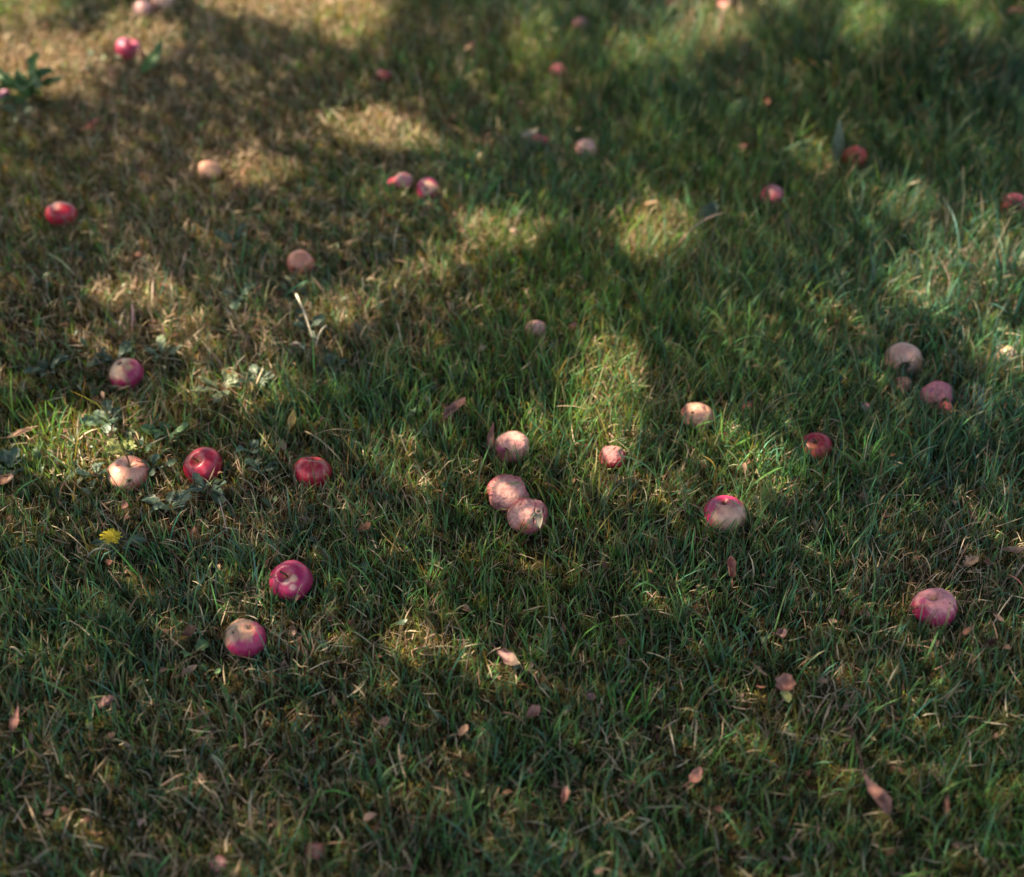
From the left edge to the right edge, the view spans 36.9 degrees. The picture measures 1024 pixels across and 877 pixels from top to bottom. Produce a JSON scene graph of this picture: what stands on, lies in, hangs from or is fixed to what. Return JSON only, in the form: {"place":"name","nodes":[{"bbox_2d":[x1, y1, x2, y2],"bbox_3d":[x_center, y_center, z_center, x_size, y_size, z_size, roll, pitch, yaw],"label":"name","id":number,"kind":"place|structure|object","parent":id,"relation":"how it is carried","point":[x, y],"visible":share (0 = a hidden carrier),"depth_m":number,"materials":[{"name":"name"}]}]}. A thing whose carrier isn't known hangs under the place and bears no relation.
{"place":"outdoors","nodes":[
{"label":"outdoors","id":0,"kind":"place"},
{"bbox_2d":[0,0,1023,876],"bbox_3d":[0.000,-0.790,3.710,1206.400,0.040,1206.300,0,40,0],"label":"ground","id":1,"kind":"structure","parent":0,"point":[896,836],"depth_m":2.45,"materials":[{"name":"plant"}]},
{"bbox_2d":[0,89,10,101],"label":"apple","id":2,"kind":"object","parent":1,"relation":"on","point":[3,92],"visible":0.64,"depth_m":3.74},
{"bbox_2d":[0,473,13,483],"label":"fallen leaf","id":3,"kind":"object","parent":1,"relation":"on","point":[6,478],"visible":0.99,"depth_m":2.63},
{"bbox_2d":[0,447,24,474],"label":"broadleaf weed","id":4,"kind":"object","parent":1,"relation":"on","point":[14,452],"visible":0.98,"depth_m":2.69,"materials":[{"name":"green plant"}]},
{"bbox_2d":[6,706,18,737],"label":"fallen leaf","id":5,"kind":"object","parent":1,"relation":"on","point":[14,720],"visible":1,"depth_m":2.23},
{"bbox_2d":[0,101,34,120],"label":"broadleaf weed","id":6,"kind":"object","parent":1,"relation":"on","point":[6,107],"visible":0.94,"depth_m":3.67,"materials":[{"name":"green plant"}]},
{"bbox_2d":[0,426,36,437],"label":"fallen leaf","id":7,"kind":"object","parent":1,"relation":"on","point":[19,431],"visible":0.98,"depth_m":2.73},
{"bbox_2d":[0,52,62,102],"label":"broadleaf weed","id":8,"kind":"object","parent":1,"relation":"on","point":[22,84],"visible":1,"depth_m":3.69,"materials":[{"name":"green plant"}]},
{"bbox_2d":[24,795,47,851],"bbox_3d":[-0.650,0.523,2.096,0.002,0.021,0.119,-21,44,-23],"label":"dry stalk","id":9,"kind":"object","parent":1,"relation":"on","point":[35,820],"visible":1,"depth_m":2.09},
{"bbox_2d":[23,354,70,376],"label":"broadleaf weed","id":10,"kind":"object","parent":1,"relation":"on","point":[56,361],"visible":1,"depth_m":2.91,"materials":[{"name":"green plant"}]},
{"bbox_2d":[45,202,77,226],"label":"apple","id":11,"kind":"object","parent":1,"relation":"on","point":[66,210],"visible":0.94,"depth_m":3.30,"materials":[{"name":"food"}]},
{"bbox_2d":[77,779,82,796],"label":"fallen leaf","id":12,"kind":"object","parent":1,"relation":"on","point":[79,792],"visible":0.99,"depth_m":2.13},
{"bbox_2d":[81,118,98,128],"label":"fallen leaf","id":13,"kind":"object","parent":1,"relation":"on","point":[91,123],"visible":1,"depth_m":3.60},
{"bbox_2d":[75,462,106,486],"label":"broadleaf weed","id":14,"kind":"object","parent":1,"relation":"on","point":[98,465],"visible":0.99,"depth_m":2.66,"materials":[{"name":"green plant"}]},
{"bbox_2d":[79,399,124,433],"bbox_3d":[-0.732,-0.043,2.774,0.076,0.040,0.078,15,42,17],"label":"broadleaf weed","id":15,"kind":"object","parent":1,"relation":"on","point":[107,404],"visible":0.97,"depth_m":2.78,"materials":[{"name":"green plant"}]},
{"bbox_2d":[91,694,113,707],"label":"fallen leaf","id":16,"kind":"object","parent":1,"relation":"on","point":[106,700],"visible":0.99,"depth_m":2.25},
{"bbox_2d":[87,341,132,366],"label":"broadleaf weed","id":17,"kind":"object","parent":1,"relation":"on","point":[126,349],"visible":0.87,"depth_m":2.93,"materials":[{"name":"green plant"}]},
{"bbox_2d":[90,528,146,561],"bbox_3d":[-0.642,0.170,2.507,0.078,0.041,0.054,-26,47,-28],"label":"flowering hawkweed","id":18,"kind":"object","parent":1,"relation":"on","point":[111,535],"visible":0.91,"depth_m":2.51,"materials":[{"name":"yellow plant"}]},
{"bbox_2d":[107,437,136,457],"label":"broadleaf weed","id":19,"kind":"object","parent":1,"relation":"on","point":[113,443],"visible":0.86,"depth_m":2.71,"materials":[{"name":"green plant"}]},
{"bbox_2d":[109,358,143,390],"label":"apple","id":20,"kind":"object","parent":1,"relation":"on","point":[131,368],"visible":0.96,"depth_m":2.88,"materials":[{"name":"food"}]},
{"bbox_2d":[107,454,148,490],"bbox_3d":[-0.665,0.056,2.660,0.072,0.069,0.072,0,40,0],"label":"apple","id":21,"kind":"object","parent":1,"relation":"on","point":[117,469],"visible":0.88,"depth_m":2.64,"materials":[{"name":"food"}]},
{"bbox_2d":[115,38,141,61],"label":"apple","id":22,"kind":"object","parent":1,"relation":"on","point":[124,47],"visible":0.94,"depth_m":3.89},
{"bbox_2d":[133,0,152,17],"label":"apple","id":23,"kind":"object","parent":1,"relation":"on","point":[142,4],"visible":0.85,"depth_m":4.08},
{"bbox_2d":[133,39,162,80],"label":"fallen leaf","id":24,"kind":"object","parent":1,"relation":"on","point":[152,60],"visible":1,"depth_m":3.83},
{"bbox_2d":[137,453,162,475],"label":"broadleaf weed","id":25,"kind":"object","parent":1,"relation":"on","point":[155,458],"visible":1,"depth_m":2.67,"materials":[{"name":"green plant"}]},
{"bbox_2d":[151,0,173,11],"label":"apple","id":26,"kind":"object","parent":1,"relation":"on","point":[156,4],"visible":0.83,"depth_m":4.10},
{"bbox_2d":[144,335,181,361],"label":"broadleaf weed","id":27,"kind":"object","parent":1,"relation":"on","point":[160,343],"visible":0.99,"depth_m":2.95,"materials":[{"name":"green plant"}]},
{"bbox_2d":[140,422,188,438],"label":"broadleaf weed","id":28,"kind":"object","parent":1,"relation":"on","point":[157,433],"visible":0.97,"depth_m":2.75,"materials":[{"name":"green plant"}]},
{"bbox_2d":[141,490,191,514],"bbox_3d":[-0.581,0.100,2.591,0.076,0.037,0.073,-23,45,-25],"label":"broadleaf weed","id":29,"kind":"object","parent":1,"relation":"on","point":[182,497],"visible":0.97,"depth_m":2.59,"materials":[{"name":"green plant"}]},
{"bbox_2d":[174,665,196,677],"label":"fallen leaf","id":30,"kind":"object","parent":1,"relation":"on","point":[191,668],"visible":1,"depth_m":2.30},
{"bbox_2d":[178,624,195,636],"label":"fallen leaf","id":31,"kind":"object","parent":1,"relation":"on","point":[189,630],"visible":1,"depth_m":2.35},
{"bbox_2d":[179,639,208,656],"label":"broadleaf weed","id":32,"kind":"object","parent":1,"relation":"on","point":[203,644],"visible":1,"depth_m":2.35,"materials":[{"name":"green plant"}]},
{"bbox_2d":[183,447,222,482],"bbox_3d":[-0.538,0.049,2.675,0.068,0.063,0.069,0,40,0],"label":"apple","id":33,"kind":"object","parent":1,"relation":"on","point":[201,462],"visible":0.89,"depth_m":2.65,"materials":[{"name":"food"}]},
{"bbox_2d":[186,473,226,505],"bbox_3d":[-0.518,0.086,2.613,0.070,0.030,0.069,0,40,0],"label":"broadleaf weed","id":34,"kind":"object","parent":1,"relation":"on","point":[198,478],"visible":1,"depth_m":2.61,"materials":[{"name":"green plant"}]},
{"bbox_2d":[199,160,221,181],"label":"apple","id":35,"kind":"object","parent":1,"relation":"on","point":[206,167],"visible":0.98,"depth_m":3.44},
{"bbox_2d":[200,663,220,678],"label":"broadleaf weed","id":36,"kind":"object","parent":1,"relation":"on","point":[203,666],"visible":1,"depth_m":2.33,"materials":[{"name":"green plant"}]},
{"bbox_2d":[190,368,240,402],"bbox_3d":[-0.544,-0.104,2.859,0.091,0.030,0.098,19,44,22],"label":"broadleaf weed","id":37,"kind":"object","parent":1,"relation":"on","point":[229,379],"visible":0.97,"depth_m":2.86,"materials":[{"name":"green plant"}]},
{"bbox_2d":[210,855,227,872],"bbox_3d":[-0.393,0.570,2.060,0.026,0.018,0.025,0,40,0],"label":"apple fragment","id":38,"kind":"object","parent":1,"relation":"on","point":[218,858],"visible":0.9,"depth_m":2.05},
{"bbox_2d":[214,223,246,247],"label":"broadleaf weed","id":39,"kind":"object","parent":1,"relation":"on","point":[220,233],"visible":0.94,"depth_m":3.21,"materials":[{"name":"green plant"}]},
{"bbox_2d":[219,283,254,308],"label":"broadleaf weed","id":40,"kind":"object","parent":1,"relation":"on","point":[234,303],"visible":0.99,"depth_m":3.07,"materials":[{"name":"green plant"}]},
{"bbox_2d":[224,618,265,657],"bbox_3d":[-0.411,0.307,2.365,0.064,0.054,0.065,0,40,0],"label":"apple","id":41,"kind":"object","parent":1,"relation":"on","point":[244,638],"visible":0.99,"depth_m":2.35,"materials":[{"name":"food"}]},
{"bbox_2d":[235,439,261,455],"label":"broadleaf weed","id":42,"kind":"object","parent":1,"relation":"on","point":[253,443],"visible":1,"depth_m":2.69,"materials":[{"name":"green plant"}]},
{"bbox_2d":[238,364,276,386],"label":"broadleaf weed","id":43,"kind":"object","parent":1,"relation":"on","point":[257,371],"visible":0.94,"depth_m":2.88,"materials":[{"name":"green plant"}]},
{"bbox_2d":[244,457,278,473],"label":"broadleaf weed","id":44,"kind":"object","parent":1,"relation":"on","point":[256,463],"visible":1,"depth_m":2.67,"materials":[{"name":"green plant"}]},
{"bbox_2d":[246,417,289,477],"bbox_3d":[-0.433,0.014,2.717,0.002,0.026,0.218,-19,44,-21],"label":"dry stalk","id":45,"kind":"object","parent":1,"relation":"on","point":[268,445],"visible":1,"depth_m":2.70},
{"bbox_2d":[269,560,312,600],"bbox_3d":[-0.354,0.229,2.461,0.071,0.059,0.070,0,40,0],"label":"apple","id":46,"kind":"object","parent":1,"relation":"on","point":[290,575],"visible":0.98,"depth_m":2.44,"materials":[{"name":"food"}]},
{"bbox_2d":[286,409,295,436],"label":"fallen leaf","id":47,"kind":"object","parent":1,"relation":"on","point":[290,418],"visible":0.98,"depth_m":2.75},
{"bbox_2d":[287,250,314,276],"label":"apple","id":48,"kind":"object","parent":1,"relation":"on","point":[298,258],"visible":0.9,"depth_m":3.16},
{"bbox_2d":[295,294,313,340],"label":"dry stalk","id":49,"kind":"object","parent":1,"relation":"on","point":[304,313],"visible":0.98,"depth_m":2.98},
{"bbox_2d":[291,314,324,340],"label":"broadleaf weed","id":50,"kind":"object","parent":1,"relation":"on","point":[317,319],"visible":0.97,"depth_m":2.98,"materials":[{"name":"green plant"}]},
{"bbox_2d":[293,457,331,488],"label":"apple","id":51,"kind":"object","parent":1,"relation":"on","point":[304,468],"visible":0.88,"depth_m":2.65,"materials":[{"name":"food"}]},
{"bbox_2d":[304,842,323,859],"bbox_3d":[-0.267,0.558,2.077,0.025,0.020,0.027,-27,47,-29],"label":"apple fragment","id":52,"kind":"object","parent":1,"relation":"on","point":[315,848],"visible":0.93,"depth_m":2.07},
{"bbox_2d":[304,430,341,460],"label":"dry stalk","id":53,"kind":"object","parent":1,"relation":"on","point":[305,431],"visible":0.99,"depth_m":2.71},
{"bbox_2d":[315,353,347,385],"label":"broadleaf weed","id":54,"kind":"object","parent":1,"relation":"on","point":[329,358],"visible":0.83,"depth_m":2.90,"materials":[{"name":"green plant"}]},
{"bbox_2d":[353,521,370,530],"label":"fallen leaf","id":55,"kind":"object","parent":1,"relation":"on","point":[366,525],"visible":1,"depth_m":2.53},
{"bbox_2d":[373,715,389,726],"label":"fallen leaf","id":56,"kind":"object","parent":1,"relation":"on","point":[383,721],"visible":1,"depth_m":2.23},
{"bbox_2d":[375,69,392,83],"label":"apple","id":57,"kind":"object","parent":1,"relation":"on","point":[388,74],"visible":0.97,"depth_m":3.79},
{"bbox_2d":[394,173,413,189],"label":"apple","id":58,"kind":"object","parent":1,"relation":"on","point":[404,177],"visible":0.9,"depth_m":3.42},
{"bbox_2d":[417,177,439,200],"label":"apple","id":59,"kind":"object","parent":1,"relation":"on","point":[427,184],"visible":0.85,"depth_m":3.39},
{"bbox_2d":[415,195,441,210],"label":"broadleaf weed","id":60,"kind":"object","parent":1,"relation":"on","point":[420,202],"visible":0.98,"depth_m":3.37,"materials":[{"name":"green plant"}]},
{"bbox_2d":[434,396,465,424],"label":"fallen leaf","id":61,"kind":"object","parent":1,"relation":"on","point":[454,405],"visible":0.97,"depth_m":2.77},
{"bbox_2d":[451,724,468,735],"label":"fallen leaf","id":62,"kind":"object","parent":1,"relation":"on","point":[462,730],"visible":1,"depth_m":2.21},
{"bbox_2d":[448,38,476,52],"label":"fallen leaf","id":63,"kind":"object","parent":1,"relation":"on","point":[472,43],"visible":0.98,"depth_m":3.90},
{"bbox_2d":[486,422,493,454],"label":"fallen leaf","id":64,"kind":"object","parent":1,"relation":"on","point":[491,431],"visible":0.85,"depth_m":2.71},
{"bbox_2d":[491,643,517,664],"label":"fallen leaf","id":65,"kind":"object","parent":1,"relation":"on","point":[508,657],"visible":1,"depth_m":2.31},
{"bbox_2d":[487,474,528,511],"bbox_3d":[-0.007,0.094,2.611,0.072,0.061,0.067,0,40,0],"label":"apple","id":66,"kind":"object","parent":1,"relation":"on","point":[505,496],"visible":0.84,"depth_m":2.59,"materials":[{"name":"food"}]},
{"bbox_2d":[0,0,1022,876],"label":"ground cover","id":67,"kind":"object","parent":1,"relation":"on","point":[266,502],"visible":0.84,"depth_m":2.88,"materials":[{"name":"green plant"}]},
{"bbox_2d":[494,430,528,462],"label":"apple","id":68,"kind":"object","parent":1,"relation":"on","point":[506,441],"visible":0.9,"depth_m":2.69,"materials":[{"name":"food"}]},
{"bbox_2d":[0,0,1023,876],"bbox_3d":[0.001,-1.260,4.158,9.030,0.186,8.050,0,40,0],"label":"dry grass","id":69,"kind":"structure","parent":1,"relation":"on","point":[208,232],"depth_m":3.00,"materials":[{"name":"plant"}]},
{"bbox_2d":[0,0,1023,876],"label":"moss","id":70,"kind":"object","parent":1,"relation":"on","point":[476,568],"visible":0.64,"depth_m":2.74,"materials":[{"name":"plant"}]},
{"bbox_2d":[0,0,1023,876],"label":"leaf litter","id":71,"kind":"object","parent":1,"relation":"on","point":[428,760],"visible":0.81,"depth_m":2.64,"materials":[{"name":"plant"}]},
{"bbox_2d":[506,497,547,534],"bbox_3d":[0.026,0.128,2.575,0.070,0.055,0.067,0,40,0],"label":"apple","id":72,"kind":"object","parent":1,"relation":"on","point":[526,508],"visible":0.93,"depth_m":2.55,"materials":[{"name":"food"}]},
{"bbox_2d":[534,510,542,528],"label":"fallen leaf","id":73,"kind":"object","parent":72,"relation":"on","point":[539,518],"visible":1,"depth_m":2.47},
{"bbox_2d":[522,129,537,136],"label":"fallen leaf","id":74,"kind":"object","parent":1,"relation":"on","point":[525,133],"visible":1,"depth_m":3.55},
{"bbox_2d":[521,705,539,718],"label":"fallen leaf","id":75,"kind":"object","parent":1,"relation":"on","point":[533,710],"visible":1,"depth_m":2.23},
{"bbox_2d":[524,320,546,337],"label":"apple","id":76,"kind":"object","parent":1,"relation":"on","point":[537,323],"visible":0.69,"depth_m":2.98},
{"bbox_2d":[530,134,547,147],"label":"apple","id":77,"kind":"object","parent":1,"relation":"on","point":[538,135],"visible":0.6,"depth_m":3.59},
{"bbox_2d":[548,63,566,81],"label":"apple","id":78,"kind":"object","parent":1,"relation":"on","point":[557,68],"visible":0.58,"depth_m":3.80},
{"bbox_2d":[560,785,569,808],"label":"fallen leaf","id":79,"kind":"object","parent":1,"relation":"on","point":[565,793],"visible":1,"depth_m":2.13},
{"bbox_2d":[572,17,588,30],"bbox_3d":[0.179,-1.087,4.034,0.047,0.037,0.050,0,40,0],"label":"apple fragment","id":80,"kind":"object","parent":1,"relation":"on","point":[582,19],"visible":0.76,"depth_m":4.02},
{"bbox_2d":[575,138,596,158],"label":"apple","id":81,"kind":"object","parent":1,"relation":"on","point":[580,143],"visible":0.72,"depth_m":3.54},
{"bbox_2d":[583,692,595,700],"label":"fallen leaf","id":82,"kind":"object","parent":1,"relation":"on","point":[591,695],"visible":0.98,"depth_m":2.25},
{"bbox_2d":[599,446,626,468],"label":"apple","id":83,"kind":"object","parent":1,"relation":"on","point":[614,459],"visible":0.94,"depth_m":2.68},
{"bbox_2d":[683,766,701,785],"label":"fallen leaf","id":84,"kind":"object","parent":1,"relation":"on","point":[695,775],"visible":1,"depth_m":2.15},
{"bbox_2d":[680,402,713,430],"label":"apple","id":85,"kind":"object","parent":1,"relation":"on","point":[698,408],"visible":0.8,"depth_m":2.77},
{"bbox_2d":[697,201,718,223],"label":"fallen leaf","id":86,"kind":"object","parent":1,"relation":"on","point":[712,205],"visible":0.78,"depth_m":3.30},
{"bbox_2d":[704,495,745,532],"bbox_3d":[0.357,0.127,2.578,0.071,0.058,0.071,0,40,0],"label":"apple","id":87,"kind":"object","parent":1,"relation":"on","point":[725,511],"visible":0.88,"depth_m":2.55,"materials":[{"name":"food"}]},
{"bbox_2d":[718,0,732,11],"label":"apple fragment","id":88,"kind":"object","parent":1,"relation":"on","point":[723,2],"visible":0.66,"depth_m":4.11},
{"bbox_2d":[727,556,736,583],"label":"fallen leaf","id":89,"kind":"object","parent":1,"relation":"on","point":[731,562],"visible":1,"depth_m":2.46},
{"bbox_2d":[723,96,745,118],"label":"fallen leaf","id":90,"kind":"object","parent":1,"relation":"on","point":[737,106],"visible":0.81,"depth_m":3.65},
{"bbox_2d":[752,661,767,675],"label":"fallen leaf","id":91,"kind":"object","parent":1,"relation":"on","point":[760,670],"visible":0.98,"depth_m":2.30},
{"bbox_2d":[760,184,783,204],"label":"apple","id":92,"kind":"object","parent":1,"relation":"on","point":[771,187],"visible":0.66,"depth_m":3.37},
{"bbox_2d":[770,628,786,638],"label":"fallen leaf","id":93,"kind":"object","parent":1,"relation":"on","point":[782,633],"visible":1,"depth_m":2.36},
{"bbox_2d":[775,673,795,699],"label":"fallen leaf","id":94,"kind":"object","parent":1,"relation":"on","point":[786,682],"visible":1,"depth_m":2.29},
{"bbox_2d":[780,691,791,702],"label":"fallen leaf","id":95,"kind":"object","parent":1,"relation":"on","point":[787,696],"visible":1,"depth_m":2.26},
{"bbox_2d":[800,432,831,460],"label":"apple","id":96,"kind":"object","parent":1,"relation":"on","point":[815,442],"visible":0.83,"depth_m":2.71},
{"bbox_2d":[833,119,844,167],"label":"fallen leaf","id":97,"kind":"object","parent":1,"relation":"on","point":[838,140],"visible":0.88,"depth_m":3.50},
{"bbox_2d":[843,146,868,168],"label":"apple","id":98,"kind":"object","parent":1,"relation":"on","point":[856,149],"visible":0.66,"depth_m":3.48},
{"bbox_2d":[846,165,878,176],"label":"fallen leaf","id":99,"kind":"object","parent":1,"relation":"on","point":[866,169],"visible":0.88,"depth_m":3.42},
{"bbox_2d":[855,738,891,814],"bbox_3d":[0.496,0.469,2.135,0.025,0.016,0.139,-8,37,-9],"label":"fallen leaf","id":100,"kind":"object","parent":1,"relation":"on","point":[881,795],"visible":1,"depth_m":2.11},
{"bbox_2d":[884,342,922,375],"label":"apple","id":101,"kind":"object","parent":1,"relation":"on","point":[905,351],"visible":0.79,"depth_m":2.90,"materials":[{"name":"food"}]},
{"bbox_2d":[895,377,912,392],"bbox_3d":[0.733,-0.102,2.877,0.034,0.024,0.035,0,40,0],"label":"apple fragment","id":102,"kind":"object","parent":1,"relation":"on","point":[903,383],"visible":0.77,"depth_m":2.87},
{"bbox_2d":[911,588,957,627],"bbox_3d":[0.664,0.268,2.416,0.068,0.056,0.074,0,40,0],"label":"apple","id":103,"kind":"object","parent":1,"relation":"on","point":[940,600],"visible":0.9,"depth_m":2.39,"materials":[{"name":"food"}]},
{"bbox_2d":[920,381,952,408],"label":"apple","id":104,"kind":"object","parent":1,"relation":"on","point":[944,386],"visible":0.75,"depth_m":2.81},
{"bbox_2d":[937,401,951,414],"bbox_3d":[0.792,-0.055,2.813,0.031,0.023,0.028,0,40,0],"label":"apple fragment","id":105,"kind":"object","parent":1,"relation":"on","point":[941,404],"visible":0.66,"depth_m":2.81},
{"bbox_2d":[943,794,949,825],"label":"fallen leaf","id":106,"kind":"object","parent":1,"relation":"on","point":[946,808],"visible":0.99,"depth_m":2.10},
{"bbox_2d":[959,626,973,635],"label":"fallen leaf","id":107,"kind":"object","parent":1,"relation":"on","point":[965,631],"visible":0.99,"depth_m":2.35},
{"bbox_2d":[958,554,978,567],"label":"fallen leaf","id":108,"kind":"object","parent":1,"relation":"on","point":[970,560],"visible":1,"depth_m":2.47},
{"bbox_2d":[996,345,1018,367],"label":"apple","id":109,"kind":"object","parent":1,"relation":"on","point":[1008,352],"visible":0.6,"depth_m":2.92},
{"bbox_2d":[992,546,1023,552],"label":"fallen leaf","id":110,"kind":"object","parent":1,"relation":"on","point":[1016,549],"visible":1,"depth_m":2.49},
{"bbox_2d":[999,193,1023,217],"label":"apple","id":111,"kind":"object","parent":1,"relation":"on","point":[1020,196],"visible":0.38,"depth_m":3.30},
{"bbox_2d":[999,7,1023,13],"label":"fallen leaf","id":112,"kind":"object","parent":1,"relation":"on","point":[1013,9],"visible":0.82,"depth_m":4.05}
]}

